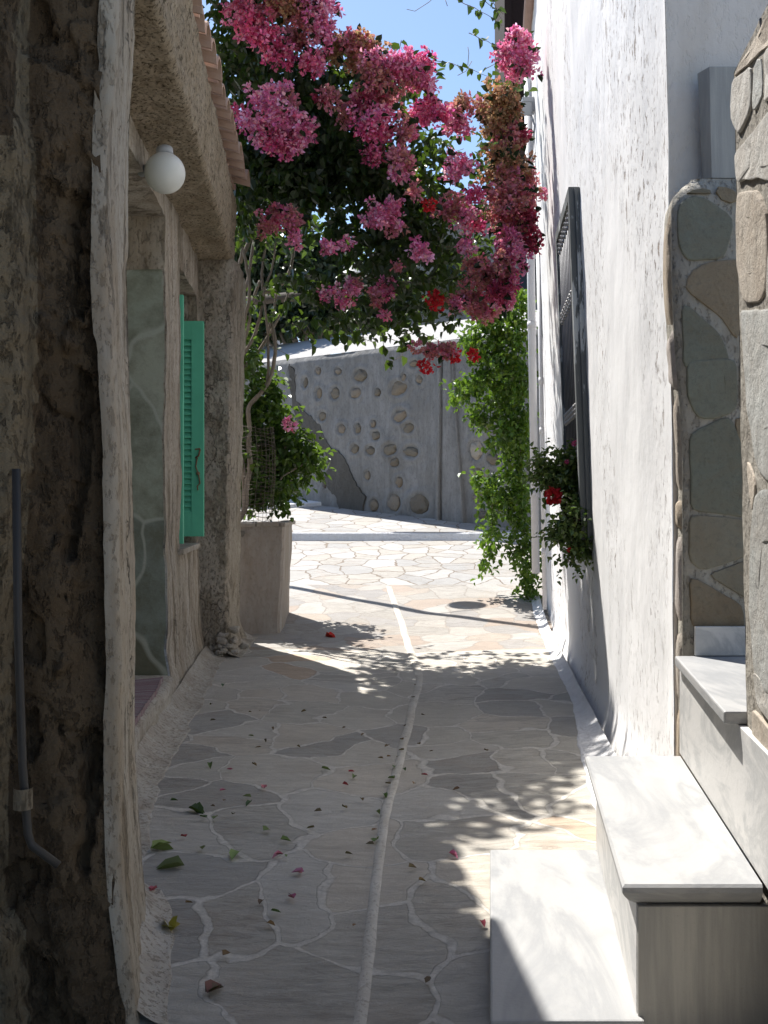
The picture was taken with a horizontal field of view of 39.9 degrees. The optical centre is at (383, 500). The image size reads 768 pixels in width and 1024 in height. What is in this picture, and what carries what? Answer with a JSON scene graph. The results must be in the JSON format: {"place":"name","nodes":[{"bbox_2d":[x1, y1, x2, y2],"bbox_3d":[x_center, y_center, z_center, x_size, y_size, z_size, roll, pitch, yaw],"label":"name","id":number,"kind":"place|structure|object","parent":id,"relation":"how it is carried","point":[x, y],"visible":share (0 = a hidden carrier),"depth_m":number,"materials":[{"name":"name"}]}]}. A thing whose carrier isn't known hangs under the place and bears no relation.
{"place":"outdoors","nodes":[
{"label":"outdoors","id":0,"kind":"place"},
{"bbox_2d":[202,0,494,353],"label":"sky","id":1,"kind":"structure","parent":0,"point":[444,29],"materials":[{"name":"blue"}]},
{"bbox_2d":[241,506,511,531],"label":"path","id":2,"kind":"structure","parent":0,"point":[320,519],"depth_m":15.16,"materials":[{"name":"beige stone"}]},
{"bbox_2d":[251,499,320,508],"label":"platform","id":3,"kind":"structure","parent":2,"relation":"on","point":[306,504],"depth_m":16.87,"materials":[{"name":"grey stone"}]},
{"bbox_2d":[164,584,673,652],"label":"worn paving","id":4,"kind":"structure","parent":0,"point":[455,617],"depth_m":9.62,"materials":[{"name":"beige stone"}]},
{"bbox_2d":[239,520,295,633],"bbox_3d":[-1.289,0.690,9.418,0.921,1.020,1.084,0,0,0],"label":"planter","id":5,"kind":"object","parent":4,"relation":"on","point":[266,554],"visible":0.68,"depth_m":8.90,"materials":[{"name":"paint"}]},
{"bbox_2d":[240,426,275,521],"bbox_3d":[-1.158,-0.220,9.200,0.439,0.840,0.361,0,0,0],"label":"wire cage","id":6,"kind":"object","parent":5,"relation":"on","point":[274,472],"visible":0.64,"depth_m":9.13,"materials":[{"name":"metal"}]},
{"bbox_2d":[241,296,336,521],"bbox_3d":[-1.007,-0.809,9.707,1.158,2.107,1.118,0,0,0],"label":"shrub","id":7,"kind":"object","parent":5,"relation":"on","point":[293,463],"visible":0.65,"depth_m":9.55,"materials":[{"name":"green plant"}]},
{"bbox_2d":[202,0,547,520],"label":"bougainvillea","id":8,"kind":"object","parent":5,"relation":"in","point":[306,152],"visible":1,"depth_m":7.92,"materials":[{"name":"pink plant"}]},
{"bbox_2d":[325,632,335,637],"bbox_3d":[-0.457,1.133,8.814,0.075,0.078,0.141,0,0,-25],"label":"red blossom","id":9,"kind":"object","parent":4,"relation":"on","point":[329,634],"visible":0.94,"depth_m":8.80,"materials":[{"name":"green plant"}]},
{"bbox_2d":[140,649,749,1023],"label":"alley paving","id":10,"kind":"structure","parent":0,"point":[520,783],"depth_m":3.86,"materials":[{"name":"grey stone"}]},
{"bbox_2d":[148,886,156,890],"bbox_3d":[-0.695,1.161,3.167,0.029,0.022,0.036,0,0,0],"label":"pink bract","id":11,"kind":"object","parent":10,"relation":"on","point":[151,888],"visible":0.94,"depth_m":3.17,"materials":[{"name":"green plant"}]},
{"bbox_2d":[151,839,172,849],"bbox_3d":[-0.741,1.153,3.527,0.051,0.050,0.087,0,0,36],"label":"leaf","id":12,"kind":"object","parent":10,"relation":"on","point":[160,844],"visible":0.94,"depth_m":3.52,"materials":[{"name":"green plant"}]},
{"bbox_2d":[156,855,183,868],"bbox_3d":[-0.686,1.160,3.378,0.099,0.036,0.059,0,0,0],"label":"folded leaf","id":13,"kind":"object","parent":10,"relation":"on","point":[174,861],"visible":1,"depth_m":3.38,"materials":[{"name":"green plant"}]},
{"bbox_2d":[162,916,179,930],"bbox_3d":[-0.591,1.174,2.947,0.055,0.042,0.085,0,0,0],"label":"yellow leaf","id":14,"kind":"object","parent":10,"relation":"on","point":[173,924],"visible":1,"depth_m":2.94,"materials":[{"name":"yellow plant"}]},
{"bbox_2d":[188,802,204,813],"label":"long leaf","id":15,"kind":"object","parent":10,"relation":"on","point":[198,807],"visible":0.88,"depth_m":3.95,"materials":[{"name":"green plant"}]},
{"bbox_2d":[205,979,222,992],"bbox_3d":[-0.419,1.194,2.608,0.044,0.029,0.065,0,0,0],"label":"curled leaf","id":16,"kind":"object","parent":10,"relation":"on","point":[211,985],"visible":1,"depth_m":2.60,"materials":[{"name":"plant"}]},
{"bbox_2d":[222,949,229,954],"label":"dry leaf","id":17,"kind":"object","parent":10,"relation":"on","point":[225,952],"visible":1,"depth_m":2.78,"materials":[{"name":"brown plant"}]},
{"bbox_2d":[229,849,238,859],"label":"pale leaf","id":18,"kind":"object","parent":10,"relation":"on","point":[233,853],"visible":1,"depth_m":3.48,"materials":[{"name":"green plant"}]},
{"bbox_2d":[272,850,282,857],"bbox_3d":[-0.352,1.165,3.485,0.040,0.021,0.020,0,0,-33],"label":"pink bract","id":19,"kind":"object","parent":10,"relation":"on","point":[277,852],"visible":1,"depth_m":3.49,"materials":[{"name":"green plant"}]},
{"bbox_2d":[281,835,290,840],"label":"green leaf","id":20,"kind":"object","parent":10,"relation":"on","point":[283,837],"visible":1,"depth_m":3.64,"materials":[{"name":"green plant"}]},
{"bbox_2d":[292,867,303,872],"bbox_3d":[-0.269,1.171,3.343,0.038,0.027,0.030,0,0,-33],"label":"pink bract","id":21,"kind":"object","parent":10,"relation":"on","point":[300,870],"visible":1,"depth_m":3.35,"materials":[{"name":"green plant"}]},
{"bbox_2d":[353,586,422,1023],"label":"gutter line","id":22,"kind":"object","parent":10,"relation":"on","point":[364,985],"visible":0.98,"depth_m":3.61,"materials":[{"name":"paint"}]},
{"bbox_2d":[424,976,430,982],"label":"dry leaf","id":23,"kind":"object","parent":10,"relation":"on","point":[427,978],"visible":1,"depth_m":2.66,"materials":[{"name":"brown plant"}]},
{"bbox_2d":[449,849,457,857],"bbox_3d":[0.227,1.169,3.502,0.035,0.021,0.033,0,0,0],"label":"pink bract","id":24,"kind":"object","parent":10,"relation":"on","point":[453,852],"visible":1,"depth_m":3.50,"materials":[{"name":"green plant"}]},
{"bbox_2d":[490,626,767,1023],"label":"marble steps","id":25,"kind":"structure","parent":10,"relation":"on","point":[649,910],"depth_m":2.61,"materials":[{"name":"white stone"}]},
{"bbox_2d":[663,178,744,844],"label":"stone pillar","id":26,"kind":"structure","parent":10,"relation":"on","point":[700,286],"depth_m":3.55,"materials":[{"name":"grey stone"}]},
{"bbox_2d":[697,67,735,178],"bbox_3d":[1.288,-1.285,3.630,0.411,0.380,0.060,0,0,0],"label":"marble jamb","id":27,"kind":"object","parent":26,"relation":"on","point":[717,133],"visible":0.61,"depth_m":3.60,"materials":[{"name":"white stone"}]},
{"bbox_2d":[730,5,767,903],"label":"stone pillar","id":28,"kind":"structure","parent":10,"relation":"on","point":[749,104],"depth_m":2.42,"materials":[{"name":"stone"}]},
{"bbox_2d":[290,540,673,649],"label":"ground","id":29,"kind":"structure","parent":0,"point":[420,562],"depth_m":12.52,"materials":[{"name":"beige stone"}]},
{"bbox_2d":[0,0,174,1023],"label":"crumbling wall","id":30,"kind":"structure","parent":29,"relation":"on","point":[86,937],"depth_m":2.41,"materials":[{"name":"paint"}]},
{"bbox_2d":[127,0,257,857],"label":"stucco house","id":31,"kind":"structure","parent":29,"relation":"on","point":[186,292],"depth_m":6.17,"materials":[{"name":"paint"}]},
{"bbox_2d":[135,677,162,724],"bbox_3d":[-1.330,0.975,4.950,0.418,0.089,1.333,0,0,-4],"label":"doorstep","id":32,"kind":"object","parent":31,"relation":"on","point":[146,690],"visible":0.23,"depth_m":5.31,"materials":[{"name":"stone"}]},
{"bbox_2d":[138,144,185,193],"bbox_3d":[-1.095,-1.560,5.052,0.352,0.222,0.190,0,0,41],"label":"globe lamp","id":33,"kind":"object","parent":31,"relation":"attached to","point":[163,172],"visible":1,"depth_m":4.94,"materials":[{"name":"white glass"}]},
{"bbox_2d":[163,295,203,554],"bbox_3d":[-1.510,-0.481,7.052,0.508,1.638,1.001,0,0,-2],"label":"window","id":34,"kind":"structure","parent":31,"relation":"in","point":[192,332],"depth_m":7.50,"materials":[{"name":"teal wood"}]},
{"bbox_2d":[234,214,441,354],"bbox_3d":[-1.255,-2.449,19.969,4.726,5.906,2.041,0,0,0],"label":"tree","id":35,"kind":"object","parent":29,"relation":"on","point":[328,267],"visible":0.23,"depth_m":19.57,"materials":[{"name":"green plant"}]},
{"bbox_2d":[244,310,540,530],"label":"plaster wall","id":36,"kind":"structure","parent":29,"relation":"on","point":[399,438],"depth_m":16.07,"materials":[{"name":"paint"}]},
{"bbox_2d":[246,281,416,304],"bbox_3d":[-0.808,-2.295,11.852,3.271,0.294,0.116,0,0,40],"label":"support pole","id":37,"kind":"object","parent":36,"relation":"attached to","point":[269,299],"visible":0.04,"depth_m":12.11,"materials":[{"name":"grey wood"}]},
{"bbox_2d":[335,262,368,281],"bbox_3d":[-0.366,-2.575,12.011,0.379,0.561,0.701,0,0,9],"label":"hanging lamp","id":38,"kind":"object","parent":37,"relation":"hanging from","point":[346,276],"visible":0.14,"depth_m":12.11,"materials":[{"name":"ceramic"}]},
{"bbox_2d":[292,532,539,540],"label":"kerb","id":39,"kind":"structure","parent":29,"relation":"on","point":[357,536],"depth_m":14.29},
{"bbox_2d":[398,205,537,326],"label":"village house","id":40,"kind":"structure","parent":29,"relation":"on","point":[465,317],"depth_m":24.00,"materials":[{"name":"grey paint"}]},
{"bbox_2d":[438,248,467,295],"bbox_3d":[1.593,-5.186,24.000,0.800,1.100,0.100,0,0,0],"label":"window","id":41,"kind":"structure","parent":40,"relation":"in","point":[453,266],"depth_m":23.95,"materials":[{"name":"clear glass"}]},
{"bbox_2d":[520,254,536,295],"bbox_3d":[3.472,-5.186,24.000,0.800,1.100,0.100,0,0,0],"label":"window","id":42,"kind":"structure","parent":40,"relation":"in","point":[523,279],"depth_m":23.95,"materials":[{"name":"blue glass"}]},
{"bbox_2d":[495,0,528,164],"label":"wooden balcony","id":43,"kind":"structure","parent":29,"relation":"on","point":[513,14],"depth_m":11.20,"materials":[{"name":"brown wood"}]},
{"bbox_2d":[521,0,767,809],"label":"whitewashed house","id":44,"kind":"structure","parent":29,"relation":"on","point":[610,109],"depth_m":4.85,"materials":[{"name":"white paint"}]},
{"bbox_2d":[438,288,541,601],"bbox_3d":[1.124,-0.461,10.754,1.171,3.398,0.979,0,0,0],"label":"creeper","id":45,"kind":"object","parent":44,"relation":"attached to","point":[508,395],"visible":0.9,"depth_m":10.60,"materials":[{"name":"green plant"}]},
{"bbox_2d":[521,438,578,515],"bbox_3d":[1.016,-0.132,6.192,0.450,0.474,0.376,0,0,0],"label":"potted geranium","id":46,"kind":"object","parent":44,"relation":"on","point":[557,476],"visible":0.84,"depth_m":6.14,"materials":[{"name":"green plant"}]},
{"bbox_2d":[530,490,593,585],"bbox_3d":[1.043,0.211,5.945,0.411,0.544,0.345,0,0,0],"label":"potted geranium","id":47,"kind":"object","parent":44,"relation":"on","point":[562,530],"visible":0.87,"depth_m":5.89,"materials":[{"name":"green plant"}]},
{"bbox_2d":[555,187,592,539],"bbox_3d":[1.187,-0.760,6.399,0.232,1.960,1.107,0,0,5],"label":"window","id":48,"kind":"structure","parent":44,"relation":"in","point":[570,287],"depth_m":5.88,"materials":[{"name":"grey wood"}]}
]}

